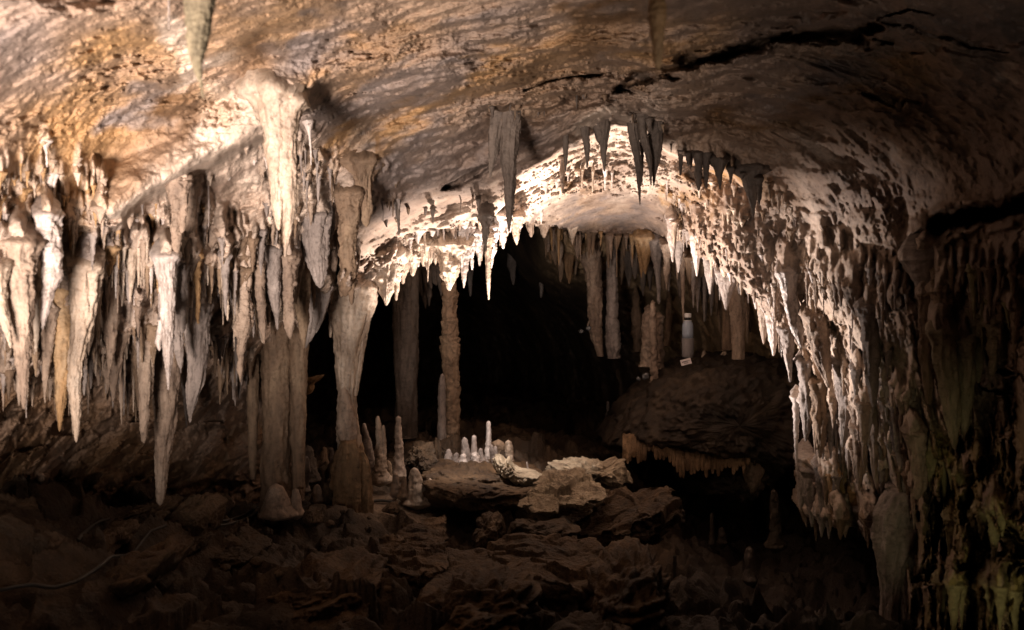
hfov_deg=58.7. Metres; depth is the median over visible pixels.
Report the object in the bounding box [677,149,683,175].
stalactite
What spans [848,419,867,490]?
stalactite
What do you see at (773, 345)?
stalactite
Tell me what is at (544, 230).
stalactite
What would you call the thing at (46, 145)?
stalactite
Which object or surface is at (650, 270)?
drapery
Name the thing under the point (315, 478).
stalagmite
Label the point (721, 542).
stalagmite
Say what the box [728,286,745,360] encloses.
column
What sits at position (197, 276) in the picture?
stalactite
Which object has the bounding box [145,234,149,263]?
stalactite
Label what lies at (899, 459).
stalactite
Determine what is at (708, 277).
stalactite
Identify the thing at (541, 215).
stalactite
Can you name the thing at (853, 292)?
stalactite
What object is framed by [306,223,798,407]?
chamber wall
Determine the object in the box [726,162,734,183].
stalactite
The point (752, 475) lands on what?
stalactite
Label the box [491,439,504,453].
stalagmite
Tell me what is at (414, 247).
stalactite
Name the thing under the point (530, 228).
stalactite
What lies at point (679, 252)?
stalactite
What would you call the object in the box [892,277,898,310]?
stalactite
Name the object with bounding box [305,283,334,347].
stalactite
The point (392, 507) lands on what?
boulder
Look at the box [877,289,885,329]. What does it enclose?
stalactite
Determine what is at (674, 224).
stalactite
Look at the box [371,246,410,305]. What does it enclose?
stalactite
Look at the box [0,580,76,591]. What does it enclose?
cable
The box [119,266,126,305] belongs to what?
stalactite
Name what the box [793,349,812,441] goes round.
stalactite
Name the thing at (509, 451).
stalagmite
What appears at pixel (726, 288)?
stalactite
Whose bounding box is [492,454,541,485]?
crusted rock
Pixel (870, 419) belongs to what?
stalactite
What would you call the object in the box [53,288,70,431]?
stalactite
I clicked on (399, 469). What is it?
stalagmite
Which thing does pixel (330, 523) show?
stone
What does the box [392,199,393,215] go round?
stalactite
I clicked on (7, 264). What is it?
stalactite
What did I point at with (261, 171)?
stalactite
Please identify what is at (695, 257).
stalactite
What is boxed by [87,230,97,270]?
stalactite
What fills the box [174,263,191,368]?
stalactite
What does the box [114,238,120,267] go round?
stalactite
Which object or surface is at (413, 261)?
stalactite
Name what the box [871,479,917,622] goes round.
flowstone drapery
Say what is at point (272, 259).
stalactite
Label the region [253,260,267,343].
stalactite
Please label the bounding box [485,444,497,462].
stalagmite
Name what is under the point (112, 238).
stalactite
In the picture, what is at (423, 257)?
stalactite
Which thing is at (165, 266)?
stalactite
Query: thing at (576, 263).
drapery
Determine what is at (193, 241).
stalactite
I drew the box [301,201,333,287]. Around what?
stalactite
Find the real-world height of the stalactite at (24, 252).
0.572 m
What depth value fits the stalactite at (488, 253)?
5.27 m
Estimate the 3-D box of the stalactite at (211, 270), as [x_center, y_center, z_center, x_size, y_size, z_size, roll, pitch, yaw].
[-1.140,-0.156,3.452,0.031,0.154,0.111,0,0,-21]
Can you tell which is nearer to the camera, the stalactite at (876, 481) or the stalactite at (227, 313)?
the stalactite at (227, 313)
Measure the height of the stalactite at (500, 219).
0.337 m
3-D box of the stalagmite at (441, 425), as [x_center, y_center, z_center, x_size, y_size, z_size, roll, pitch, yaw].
[-0.472,0.691,6.204,0.103,0.588,0.102,0,0,0]
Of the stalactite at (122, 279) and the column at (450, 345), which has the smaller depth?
the stalactite at (122, 279)
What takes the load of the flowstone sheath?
attached to the column at (349, 325)
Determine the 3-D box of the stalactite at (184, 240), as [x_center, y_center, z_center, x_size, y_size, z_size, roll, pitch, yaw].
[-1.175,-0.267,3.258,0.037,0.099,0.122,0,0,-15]
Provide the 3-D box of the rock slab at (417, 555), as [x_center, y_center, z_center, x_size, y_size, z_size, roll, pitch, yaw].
[-0.462,1.173,4.183,0.382,0.362,0.874,0,0,0]
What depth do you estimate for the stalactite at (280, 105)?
2.82 m
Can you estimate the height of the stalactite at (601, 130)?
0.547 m
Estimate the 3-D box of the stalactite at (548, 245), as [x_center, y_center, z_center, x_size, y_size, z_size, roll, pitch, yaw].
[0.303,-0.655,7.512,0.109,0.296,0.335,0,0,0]
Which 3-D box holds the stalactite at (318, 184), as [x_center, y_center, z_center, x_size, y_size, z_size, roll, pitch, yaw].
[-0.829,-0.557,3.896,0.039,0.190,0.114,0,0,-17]
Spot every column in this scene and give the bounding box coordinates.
[246,323,308,524]
[328,279,377,448]
[391,267,419,440]
[439,278,460,437]
[581,238,603,356]
[604,239,621,359]
[631,285,642,352]
[638,305,664,369]
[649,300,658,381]
[663,290,672,346]
[721,304,731,351]
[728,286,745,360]
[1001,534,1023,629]
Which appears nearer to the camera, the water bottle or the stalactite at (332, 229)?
the stalactite at (332, 229)
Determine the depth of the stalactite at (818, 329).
4.58 m
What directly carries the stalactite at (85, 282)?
hanging from the cave ceiling
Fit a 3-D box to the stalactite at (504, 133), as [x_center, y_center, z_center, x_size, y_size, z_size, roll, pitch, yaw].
[-0.022,-0.852,4.170,0.344,0.979,0.611,0,0,0]
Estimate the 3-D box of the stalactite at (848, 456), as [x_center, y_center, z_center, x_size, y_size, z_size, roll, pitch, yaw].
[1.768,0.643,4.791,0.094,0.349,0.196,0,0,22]
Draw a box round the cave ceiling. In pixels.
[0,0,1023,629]
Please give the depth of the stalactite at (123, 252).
3.09 m
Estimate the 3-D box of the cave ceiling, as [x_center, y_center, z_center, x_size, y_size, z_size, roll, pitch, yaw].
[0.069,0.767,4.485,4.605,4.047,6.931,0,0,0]
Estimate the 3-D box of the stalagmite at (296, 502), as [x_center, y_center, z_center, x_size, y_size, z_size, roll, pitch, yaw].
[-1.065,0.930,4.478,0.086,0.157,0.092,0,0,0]
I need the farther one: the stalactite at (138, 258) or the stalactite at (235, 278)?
the stalactite at (235, 278)
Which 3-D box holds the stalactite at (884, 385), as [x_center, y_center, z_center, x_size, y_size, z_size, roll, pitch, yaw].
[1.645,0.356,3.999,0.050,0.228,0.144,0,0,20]
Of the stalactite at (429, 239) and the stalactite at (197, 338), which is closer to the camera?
the stalactite at (197, 338)
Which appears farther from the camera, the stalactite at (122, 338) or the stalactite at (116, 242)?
the stalactite at (122, 338)
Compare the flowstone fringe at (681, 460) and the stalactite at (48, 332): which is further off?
the flowstone fringe at (681, 460)
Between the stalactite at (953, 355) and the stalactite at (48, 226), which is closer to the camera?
the stalactite at (48, 226)
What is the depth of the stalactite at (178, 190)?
3.01 m
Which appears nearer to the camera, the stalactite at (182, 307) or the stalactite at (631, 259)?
the stalactite at (182, 307)
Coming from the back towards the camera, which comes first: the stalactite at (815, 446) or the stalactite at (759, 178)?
the stalactite at (815, 446)
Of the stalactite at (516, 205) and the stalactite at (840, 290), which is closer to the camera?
the stalactite at (840, 290)
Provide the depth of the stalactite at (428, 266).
5.22 m
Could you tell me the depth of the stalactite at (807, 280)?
4.58 m
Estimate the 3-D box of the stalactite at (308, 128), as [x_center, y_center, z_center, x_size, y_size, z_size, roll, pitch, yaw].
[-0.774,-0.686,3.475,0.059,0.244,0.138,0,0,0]
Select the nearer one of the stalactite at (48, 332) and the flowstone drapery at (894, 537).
the stalactite at (48, 332)
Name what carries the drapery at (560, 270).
hanging from the chamber wall
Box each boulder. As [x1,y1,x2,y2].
[102,519,139,553]
[105,534,196,599]
[109,493,182,523]
[166,492,227,536]
[209,533,272,566]
[266,545,388,625]
[301,503,326,526]
[381,501,399,513]
[404,440,438,472]
[415,558,542,629]
[471,511,505,548]
[581,536,672,629]
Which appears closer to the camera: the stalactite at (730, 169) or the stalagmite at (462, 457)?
the stalactite at (730, 169)
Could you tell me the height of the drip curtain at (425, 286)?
0.532 m
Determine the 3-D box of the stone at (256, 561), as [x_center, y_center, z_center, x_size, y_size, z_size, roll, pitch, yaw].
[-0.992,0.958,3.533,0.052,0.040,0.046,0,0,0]
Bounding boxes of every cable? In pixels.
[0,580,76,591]
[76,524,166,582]
[77,518,109,540]
[220,511,257,526]
[223,505,258,521]
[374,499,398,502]
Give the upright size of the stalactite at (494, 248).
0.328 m
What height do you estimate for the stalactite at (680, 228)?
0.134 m
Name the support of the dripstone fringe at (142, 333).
attached to the cave ceiling
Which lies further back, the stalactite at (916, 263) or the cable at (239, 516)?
the cable at (239, 516)
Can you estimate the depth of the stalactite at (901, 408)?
3.70 m
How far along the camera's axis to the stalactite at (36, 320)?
2.67 m
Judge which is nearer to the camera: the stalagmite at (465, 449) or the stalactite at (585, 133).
the stalactite at (585, 133)
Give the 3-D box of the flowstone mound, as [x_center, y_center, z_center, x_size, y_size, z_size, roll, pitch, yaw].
[1.540,0.731,6.877,1.779,0.927,1.700,0,0,0]
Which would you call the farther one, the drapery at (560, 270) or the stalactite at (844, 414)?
the drapery at (560, 270)
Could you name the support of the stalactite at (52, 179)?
hanging from the cave ceiling
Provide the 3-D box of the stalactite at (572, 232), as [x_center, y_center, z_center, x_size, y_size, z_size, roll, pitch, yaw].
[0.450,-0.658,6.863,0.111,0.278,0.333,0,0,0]
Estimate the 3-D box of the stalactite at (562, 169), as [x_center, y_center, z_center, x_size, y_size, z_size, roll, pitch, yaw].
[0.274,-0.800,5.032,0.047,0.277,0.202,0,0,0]
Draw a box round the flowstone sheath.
[336,387,358,440]
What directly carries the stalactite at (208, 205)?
hanging from the cave ceiling
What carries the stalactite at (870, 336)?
hanging from the cave ceiling
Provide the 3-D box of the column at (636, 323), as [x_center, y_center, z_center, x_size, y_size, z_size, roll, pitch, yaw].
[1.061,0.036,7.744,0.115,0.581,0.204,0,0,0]
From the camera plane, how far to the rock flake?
5.07 m
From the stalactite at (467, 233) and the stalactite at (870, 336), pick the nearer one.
the stalactite at (870, 336)
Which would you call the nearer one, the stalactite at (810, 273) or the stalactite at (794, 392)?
the stalactite at (810, 273)
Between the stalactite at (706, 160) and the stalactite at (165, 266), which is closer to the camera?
the stalactite at (165, 266)
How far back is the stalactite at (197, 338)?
3.48 m
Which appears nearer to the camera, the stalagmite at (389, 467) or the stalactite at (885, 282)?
the stalactite at (885, 282)
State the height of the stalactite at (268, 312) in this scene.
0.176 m
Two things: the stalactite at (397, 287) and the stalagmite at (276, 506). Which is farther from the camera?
the stalactite at (397, 287)
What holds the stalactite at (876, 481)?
hanging from the cave ceiling
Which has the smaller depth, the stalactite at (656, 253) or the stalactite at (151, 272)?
the stalactite at (151, 272)
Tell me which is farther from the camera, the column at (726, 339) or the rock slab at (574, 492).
the column at (726, 339)
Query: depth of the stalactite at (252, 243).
3.50 m
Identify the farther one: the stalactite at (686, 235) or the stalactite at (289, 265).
the stalactite at (686, 235)
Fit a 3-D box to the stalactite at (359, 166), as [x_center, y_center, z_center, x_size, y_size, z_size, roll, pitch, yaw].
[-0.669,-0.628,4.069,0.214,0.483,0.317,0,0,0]
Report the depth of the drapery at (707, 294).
6.88 m
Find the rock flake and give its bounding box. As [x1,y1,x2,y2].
[307,375,323,394]
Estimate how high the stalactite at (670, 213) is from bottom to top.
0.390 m
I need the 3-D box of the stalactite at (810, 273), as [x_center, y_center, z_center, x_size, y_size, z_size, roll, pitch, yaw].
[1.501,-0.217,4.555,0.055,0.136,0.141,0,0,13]
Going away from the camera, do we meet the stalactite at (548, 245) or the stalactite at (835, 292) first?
the stalactite at (835, 292)
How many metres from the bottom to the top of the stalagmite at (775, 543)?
0.410 m
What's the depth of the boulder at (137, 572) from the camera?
2.90 m
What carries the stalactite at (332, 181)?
hanging from the cave ceiling
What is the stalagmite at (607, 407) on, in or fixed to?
on the cave floor
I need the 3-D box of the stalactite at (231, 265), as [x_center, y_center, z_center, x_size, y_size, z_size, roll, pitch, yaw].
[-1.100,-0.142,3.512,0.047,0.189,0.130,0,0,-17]
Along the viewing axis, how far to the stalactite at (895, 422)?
3.87 m
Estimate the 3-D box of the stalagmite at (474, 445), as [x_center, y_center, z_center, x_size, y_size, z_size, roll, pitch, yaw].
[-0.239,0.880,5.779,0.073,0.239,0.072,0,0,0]
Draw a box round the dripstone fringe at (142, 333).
[0,93,1023,629]
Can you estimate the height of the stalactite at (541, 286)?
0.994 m
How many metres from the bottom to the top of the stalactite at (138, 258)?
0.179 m
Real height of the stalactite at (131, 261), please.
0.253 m
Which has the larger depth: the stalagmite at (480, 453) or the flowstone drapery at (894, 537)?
the stalagmite at (480, 453)
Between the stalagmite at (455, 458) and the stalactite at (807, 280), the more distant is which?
the stalagmite at (455, 458)
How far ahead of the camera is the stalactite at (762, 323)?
5.24 m
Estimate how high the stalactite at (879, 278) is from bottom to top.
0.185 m
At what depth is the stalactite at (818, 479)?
4.98 m
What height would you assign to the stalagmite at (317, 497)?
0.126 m
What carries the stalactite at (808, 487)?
hanging from the cave ceiling
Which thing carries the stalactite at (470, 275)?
hanging from the chamber wall
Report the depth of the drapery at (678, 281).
6.76 m
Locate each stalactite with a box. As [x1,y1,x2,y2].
[0,220,46,408]
[0,257,14,347]
[31,195,65,329]
[33,265,41,351]
[40,138,53,166]
[40,306,61,402]
[47,173,59,197]
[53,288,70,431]
[62,244,105,441]
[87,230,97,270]
[95,288,103,344]
[100,283,120,373]
[101,236,114,283]
[109,330,131,401]
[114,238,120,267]
[115,228,121,268]
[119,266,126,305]
[120,243,128,263]
[126,247,136,301]
[131,336,155,442]
[136,247,140,284]
[139,239,145,277]
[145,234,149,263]
[149,235,182,389]
[149,266,153,293]
[152,345,184,505]
[165,172,194,252]
[167,0,169,29]
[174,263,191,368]
[181,237,187,253]
[183,0,216,97]
[184,174,203,270]
[184,296,216,421]
[190,231,198,256]
[193,248,203,323]
[207,185,209,227]
[208,224,216,248]
[208,262,215,293]
[215,269,220,292]
[221,287,229,320]
[228,261,232,286]
[231,268,238,314]
[232,254,254,381]
[234,68,310,256]
[247,231,259,271]
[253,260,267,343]
[254,295,262,342]
[254,303,257,329]
[257,227,268,275]
[258,166,263,192]
[264,243,282,329]
[266,300,270,325]
[270,309,274,345]
[280,244,300,338]
[294,249,301,301]
[294,265,310,347]
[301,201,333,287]
[302,120,314,164]
[305,181,308,209]
[310,275,315,309]
[316,173,322,204]
[330,207,335,238]
[331,176,333,204]
[332,182,364,304]
[339,149,384,226]
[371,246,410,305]
[381,200,383,220]
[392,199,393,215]
[394,270,403,300]
[395,200,401,234]
[401,243,418,283]
[410,253,419,276]
[416,242,426,265]
[417,233,432,269]
[427,248,429,281]
[429,230,475,290]
[457,221,475,287]
[467,258,473,296]
[470,226,483,269]
[476,201,495,251]
[482,232,493,299]
[488,110,522,231]
[490,222,499,243]
[491,232,499,268]
[494,209,512,248]
[507,253,516,284]
[509,203,519,232]
[511,206,525,244]
[525,221,534,236]
[538,225,551,237]
[539,209,542,223]
[539,282,543,297]
[547,233,550,251]
[554,233,563,265]
[558,156,564,192]
[562,134,568,171]
[566,226,578,244]
[574,232,584,259]
[580,126,589,166]
[593,119,610,171]
[627,123,641,204]
[628,239,635,266]
[632,229,654,277]
[635,113,651,184]
[640,142,643,184]
[647,0,666,69]
[647,117,664,185]
[649,233,661,303]
[664,205,677,261]
[670,216,679,244]
[675,240,685,272]
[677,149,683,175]
[678,222,681,239]
[682,225,684,251]
[684,230,688,240]
[685,150,691,165]
[689,236,699,275]
[693,150,702,190]
[702,256,714,294]
[703,152,712,188]
[710,153,728,188]
[714,267,736,309]
[719,267,726,277]
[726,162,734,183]
[733,159,771,217]
[741,460,764,493]
[753,174,763,204]
[757,302,766,343]
[760,308,777,355]
[774,260,804,347]
[776,325,794,381]
[789,385,799,471]
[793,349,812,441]
[793,438,813,508]
[796,393,802,428]
[797,301,832,387]
[798,466,815,526]
[804,268,809,307]
[807,266,813,282]
[807,374,827,457]
[810,452,824,522]
[812,424,816,453]
[822,272,825,316]
[825,462,842,519]
[826,413,838,448]
[828,280,838,308]
[831,355,850,447]
[834,414,837,447]
[835,281,842,306]
[838,417,850,471]
[840,364,845,395]
[840,476,847,493]
[841,275,862,317]
[847,398,856,448]
[847,484,856,518]
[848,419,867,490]
[851,310,853,331]
[853,294,880,407]
[853,395,871,474]
[856,261,865,280]
[865,260,874,287]
[866,400,873,445]
[869,438,883,493]
[870,406,878,477]
[875,271,882,304]
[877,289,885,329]
[877,394,889,439]
[881,380,888,422]
[882,274,887,309]
[887,398,898,452]
[887,418,905,492]
[891,380,895,415]
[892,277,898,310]
[895,397,904,442]
[897,230,934,285]
[899,414,927,499]
[904,281,911,309]
[910,396,919,408]
[916,290,935,404]
[925,279,964,315]
[925,315,979,449]
[961,309,986,382]
[978,311,1006,376]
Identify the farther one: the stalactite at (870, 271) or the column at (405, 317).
the column at (405, 317)
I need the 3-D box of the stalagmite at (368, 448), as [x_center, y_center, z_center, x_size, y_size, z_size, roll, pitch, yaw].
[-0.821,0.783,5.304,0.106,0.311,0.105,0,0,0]
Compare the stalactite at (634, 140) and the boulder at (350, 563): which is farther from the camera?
the stalactite at (634, 140)
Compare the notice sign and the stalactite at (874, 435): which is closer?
the stalactite at (874, 435)
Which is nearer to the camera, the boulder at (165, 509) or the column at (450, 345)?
the boulder at (165, 509)
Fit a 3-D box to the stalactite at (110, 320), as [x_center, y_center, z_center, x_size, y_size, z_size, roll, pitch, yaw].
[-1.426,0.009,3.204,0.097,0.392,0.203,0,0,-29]
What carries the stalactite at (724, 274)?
hanging from the cave ceiling
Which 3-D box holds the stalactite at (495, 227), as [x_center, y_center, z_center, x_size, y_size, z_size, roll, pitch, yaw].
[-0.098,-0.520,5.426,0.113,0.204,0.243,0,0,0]
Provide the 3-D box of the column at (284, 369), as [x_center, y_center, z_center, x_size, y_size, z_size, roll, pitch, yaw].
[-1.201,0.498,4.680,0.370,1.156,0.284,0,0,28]
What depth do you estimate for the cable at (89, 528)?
3.39 m
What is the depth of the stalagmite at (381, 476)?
5.23 m
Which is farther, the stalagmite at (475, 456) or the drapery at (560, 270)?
the drapery at (560, 270)
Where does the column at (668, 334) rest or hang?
attached to the chamber wall
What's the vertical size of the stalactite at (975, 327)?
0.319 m
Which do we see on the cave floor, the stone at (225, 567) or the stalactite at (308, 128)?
the stone at (225, 567)
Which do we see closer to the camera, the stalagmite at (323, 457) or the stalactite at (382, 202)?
the stalactite at (382, 202)
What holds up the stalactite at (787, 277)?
hanging from the cave ceiling
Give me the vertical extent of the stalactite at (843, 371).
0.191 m
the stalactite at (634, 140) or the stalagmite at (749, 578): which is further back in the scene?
the stalagmite at (749, 578)
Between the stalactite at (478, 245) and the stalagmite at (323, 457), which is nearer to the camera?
the stalactite at (478, 245)
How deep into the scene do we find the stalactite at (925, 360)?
3.50 m
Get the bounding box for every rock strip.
[507,517,580,536]
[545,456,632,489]
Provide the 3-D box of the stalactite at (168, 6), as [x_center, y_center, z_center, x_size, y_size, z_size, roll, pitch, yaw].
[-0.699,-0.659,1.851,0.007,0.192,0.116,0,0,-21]
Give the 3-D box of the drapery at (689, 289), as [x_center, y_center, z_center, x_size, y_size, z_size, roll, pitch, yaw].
[1.382,-0.326,7.008,0.113,0.415,0.434,0,0,13]
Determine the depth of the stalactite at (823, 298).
4.37 m
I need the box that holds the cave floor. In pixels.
[0,383,949,629]
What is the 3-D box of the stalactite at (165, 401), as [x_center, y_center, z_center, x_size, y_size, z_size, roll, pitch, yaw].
[-1.398,0.377,3.681,0.174,0.768,0.268,0,0,-38]
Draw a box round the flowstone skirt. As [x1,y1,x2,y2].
[329,439,373,513]
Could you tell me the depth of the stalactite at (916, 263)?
3.51 m
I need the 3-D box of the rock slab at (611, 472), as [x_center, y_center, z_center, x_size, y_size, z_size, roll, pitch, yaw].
[0.466,0.957,5.474,0.532,0.181,0.484,0,0,0]
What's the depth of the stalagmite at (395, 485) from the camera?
5.08 m
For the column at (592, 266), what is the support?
attached to the chamber wall
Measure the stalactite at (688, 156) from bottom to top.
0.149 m
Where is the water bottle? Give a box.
[682,313,693,357]
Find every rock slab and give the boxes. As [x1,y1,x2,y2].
[375,515,448,597]
[421,456,542,512]
[446,532,604,616]
[517,467,607,520]
[575,486,684,546]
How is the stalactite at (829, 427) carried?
hanging from the cave ceiling
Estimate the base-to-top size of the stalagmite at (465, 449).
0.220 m
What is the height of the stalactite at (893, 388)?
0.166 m
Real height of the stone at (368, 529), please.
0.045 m
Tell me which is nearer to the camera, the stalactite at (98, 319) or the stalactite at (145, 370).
the stalactite at (98, 319)
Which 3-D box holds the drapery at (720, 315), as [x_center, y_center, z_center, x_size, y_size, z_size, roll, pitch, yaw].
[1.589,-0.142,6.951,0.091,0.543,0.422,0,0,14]
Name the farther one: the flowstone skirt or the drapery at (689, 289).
the drapery at (689, 289)
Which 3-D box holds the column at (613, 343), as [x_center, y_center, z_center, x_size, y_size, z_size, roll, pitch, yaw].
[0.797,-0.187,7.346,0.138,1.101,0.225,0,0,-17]
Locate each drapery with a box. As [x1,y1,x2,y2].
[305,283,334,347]
[547,251,552,262]
[549,245,557,264]
[557,260,563,281]
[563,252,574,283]
[573,260,578,274]
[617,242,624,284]
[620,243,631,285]
[628,246,638,278]
[639,269,646,295]
[647,256,653,290]
[661,257,665,290]
[674,257,680,297]
[685,268,691,298]
[700,277,708,320]
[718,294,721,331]
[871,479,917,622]
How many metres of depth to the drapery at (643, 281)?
7.42 m
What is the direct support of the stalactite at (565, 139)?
hanging from the cave ceiling
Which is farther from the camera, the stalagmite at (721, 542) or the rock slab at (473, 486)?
the stalagmite at (721, 542)
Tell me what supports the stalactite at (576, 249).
hanging from the cave ceiling
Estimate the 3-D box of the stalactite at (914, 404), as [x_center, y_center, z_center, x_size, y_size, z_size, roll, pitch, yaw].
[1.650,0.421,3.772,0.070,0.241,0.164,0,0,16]
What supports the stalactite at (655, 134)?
hanging from the cave ceiling
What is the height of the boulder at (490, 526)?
0.183 m
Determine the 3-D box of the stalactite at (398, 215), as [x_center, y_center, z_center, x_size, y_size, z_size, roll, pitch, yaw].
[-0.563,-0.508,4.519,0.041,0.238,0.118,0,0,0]
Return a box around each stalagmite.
[258,483,298,520]
[290,488,304,519]
[304,456,310,496]
[305,445,321,485]
[309,484,324,503]
[319,447,329,463]
[362,423,374,471]
[371,416,391,486]
[386,460,392,486]
[389,472,399,499]
[392,416,405,482]
[396,476,407,501]
[400,467,430,509]
[437,373,446,439]
[444,449,452,459]
[452,452,458,461]
[458,453,466,462]
[461,437,470,460]
[470,435,476,459]
[471,452,480,462]
[478,448,484,460]
[484,421,491,458]
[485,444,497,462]
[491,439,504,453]
[504,440,513,460]
[606,401,609,414]
[708,513,715,548]
[716,527,727,548]
[741,546,757,586]
[763,489,787,553]
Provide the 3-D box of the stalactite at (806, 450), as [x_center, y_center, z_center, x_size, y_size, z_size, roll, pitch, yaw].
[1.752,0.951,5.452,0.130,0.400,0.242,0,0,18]
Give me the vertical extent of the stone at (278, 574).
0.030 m
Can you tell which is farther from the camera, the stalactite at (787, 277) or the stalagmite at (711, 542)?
the stalagmite at (711, 542)
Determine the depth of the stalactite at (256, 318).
3.79 m
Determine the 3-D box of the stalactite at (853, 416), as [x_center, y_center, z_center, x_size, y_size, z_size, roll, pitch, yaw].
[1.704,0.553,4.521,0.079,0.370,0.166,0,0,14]
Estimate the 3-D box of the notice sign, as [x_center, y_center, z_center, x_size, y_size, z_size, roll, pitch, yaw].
[1.156,0.311,6.049,0.071,0.039,0.006,-15,-8,0]
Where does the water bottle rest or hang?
on the flowstone mound
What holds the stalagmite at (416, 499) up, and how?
on the cave floor
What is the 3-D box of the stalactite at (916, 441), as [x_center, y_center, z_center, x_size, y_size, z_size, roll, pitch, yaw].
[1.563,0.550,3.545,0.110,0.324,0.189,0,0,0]
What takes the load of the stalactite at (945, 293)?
hanging from the cave ceiling
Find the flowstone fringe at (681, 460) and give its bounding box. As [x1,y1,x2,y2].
[622,433,749,477]
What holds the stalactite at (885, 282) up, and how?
hanging from the cave ceiling
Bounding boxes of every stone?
[220,564,230,571]
[249,556,261,566]
[274,569,283,578]
[326,520,334,527]
[364,526,371,532]
[384,585,392,592]
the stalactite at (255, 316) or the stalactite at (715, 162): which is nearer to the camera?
the stalactite at (255, 316)
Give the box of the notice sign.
[680,358,691,365]
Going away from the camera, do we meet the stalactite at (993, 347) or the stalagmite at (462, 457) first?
the stalactite at (993, 347)
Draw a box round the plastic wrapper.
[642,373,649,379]
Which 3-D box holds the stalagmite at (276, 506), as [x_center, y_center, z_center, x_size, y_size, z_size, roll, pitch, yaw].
[-1.141,0.914,4.451,0.202,0.184,0.203,0,0,0]
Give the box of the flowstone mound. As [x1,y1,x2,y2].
[596,351,827,477]
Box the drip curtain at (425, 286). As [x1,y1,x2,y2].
[419,260,442,308]
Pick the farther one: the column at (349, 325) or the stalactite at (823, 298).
the column at (349, 325)
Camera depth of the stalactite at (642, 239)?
6.92 m
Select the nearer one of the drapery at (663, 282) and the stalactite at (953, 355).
the stalactite at (953, 355)
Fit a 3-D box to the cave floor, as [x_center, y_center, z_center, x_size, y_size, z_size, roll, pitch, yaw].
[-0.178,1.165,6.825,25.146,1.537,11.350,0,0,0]
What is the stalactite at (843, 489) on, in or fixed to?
hanging from the cave ceiling
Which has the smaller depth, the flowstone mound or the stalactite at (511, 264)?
the flowstone mound
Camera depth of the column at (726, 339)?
6.47 m
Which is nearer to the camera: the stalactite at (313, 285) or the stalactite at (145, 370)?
the stalactite at (145, 370)
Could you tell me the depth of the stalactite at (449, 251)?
5.17 m
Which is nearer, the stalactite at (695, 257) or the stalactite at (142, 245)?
the stalactite at (142, 245)
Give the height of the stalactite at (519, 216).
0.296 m
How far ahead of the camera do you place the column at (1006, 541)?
2.73 m
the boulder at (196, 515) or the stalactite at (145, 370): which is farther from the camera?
the boulder at (196, 515)
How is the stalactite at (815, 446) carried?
hanging from the cave ceiling
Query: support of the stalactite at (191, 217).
hanging from the cave ceiling
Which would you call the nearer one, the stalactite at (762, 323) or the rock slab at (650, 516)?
the rock slab at (650, 516)
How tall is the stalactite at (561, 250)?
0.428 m
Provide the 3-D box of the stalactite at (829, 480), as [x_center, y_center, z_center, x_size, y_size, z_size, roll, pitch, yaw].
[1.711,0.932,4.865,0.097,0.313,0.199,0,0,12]
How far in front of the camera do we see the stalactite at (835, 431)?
4.82 m
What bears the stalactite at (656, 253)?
hanging from the cave ceiling
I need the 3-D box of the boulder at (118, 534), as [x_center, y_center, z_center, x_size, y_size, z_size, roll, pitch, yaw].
[-1.505,0.850,3.361,0.155,0.140,0.442,0,0,0]
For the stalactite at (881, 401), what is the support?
hanging from the cave ceiling
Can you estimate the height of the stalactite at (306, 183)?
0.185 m
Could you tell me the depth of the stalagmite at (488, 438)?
5.79 m
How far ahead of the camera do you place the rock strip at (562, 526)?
4.40 m
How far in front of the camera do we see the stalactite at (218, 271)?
3.48 m
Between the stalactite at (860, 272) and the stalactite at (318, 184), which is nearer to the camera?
the stalactite at (318, 184)
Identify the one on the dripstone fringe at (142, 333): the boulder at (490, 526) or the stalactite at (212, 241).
the stalactite at (212, 241)
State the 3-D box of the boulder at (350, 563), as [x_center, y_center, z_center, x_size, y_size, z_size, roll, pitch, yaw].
[-0.669,1.006,3.274,0.411,0.234,0.776,0,0,0]
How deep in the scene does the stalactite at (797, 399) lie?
5.13 m
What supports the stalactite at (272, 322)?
hanging from the cave ceiling
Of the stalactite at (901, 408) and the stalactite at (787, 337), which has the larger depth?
the stalactite at (787, 337)
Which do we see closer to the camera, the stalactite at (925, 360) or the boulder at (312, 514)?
the stalactite at (925, 360)
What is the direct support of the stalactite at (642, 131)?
hanging from the cave ceiling
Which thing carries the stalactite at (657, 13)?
hanging from the cave ceiling
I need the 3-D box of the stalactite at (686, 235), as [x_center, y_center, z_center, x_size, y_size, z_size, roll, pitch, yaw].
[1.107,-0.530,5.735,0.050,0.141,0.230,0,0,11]
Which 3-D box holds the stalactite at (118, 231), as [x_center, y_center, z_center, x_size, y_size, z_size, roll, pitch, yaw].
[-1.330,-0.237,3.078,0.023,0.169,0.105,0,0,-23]
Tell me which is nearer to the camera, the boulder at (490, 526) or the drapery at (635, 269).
the boulder at (490, 526)
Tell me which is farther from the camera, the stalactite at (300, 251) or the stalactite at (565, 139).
the stalactite at (565, 139)
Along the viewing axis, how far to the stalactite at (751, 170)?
4.52 m

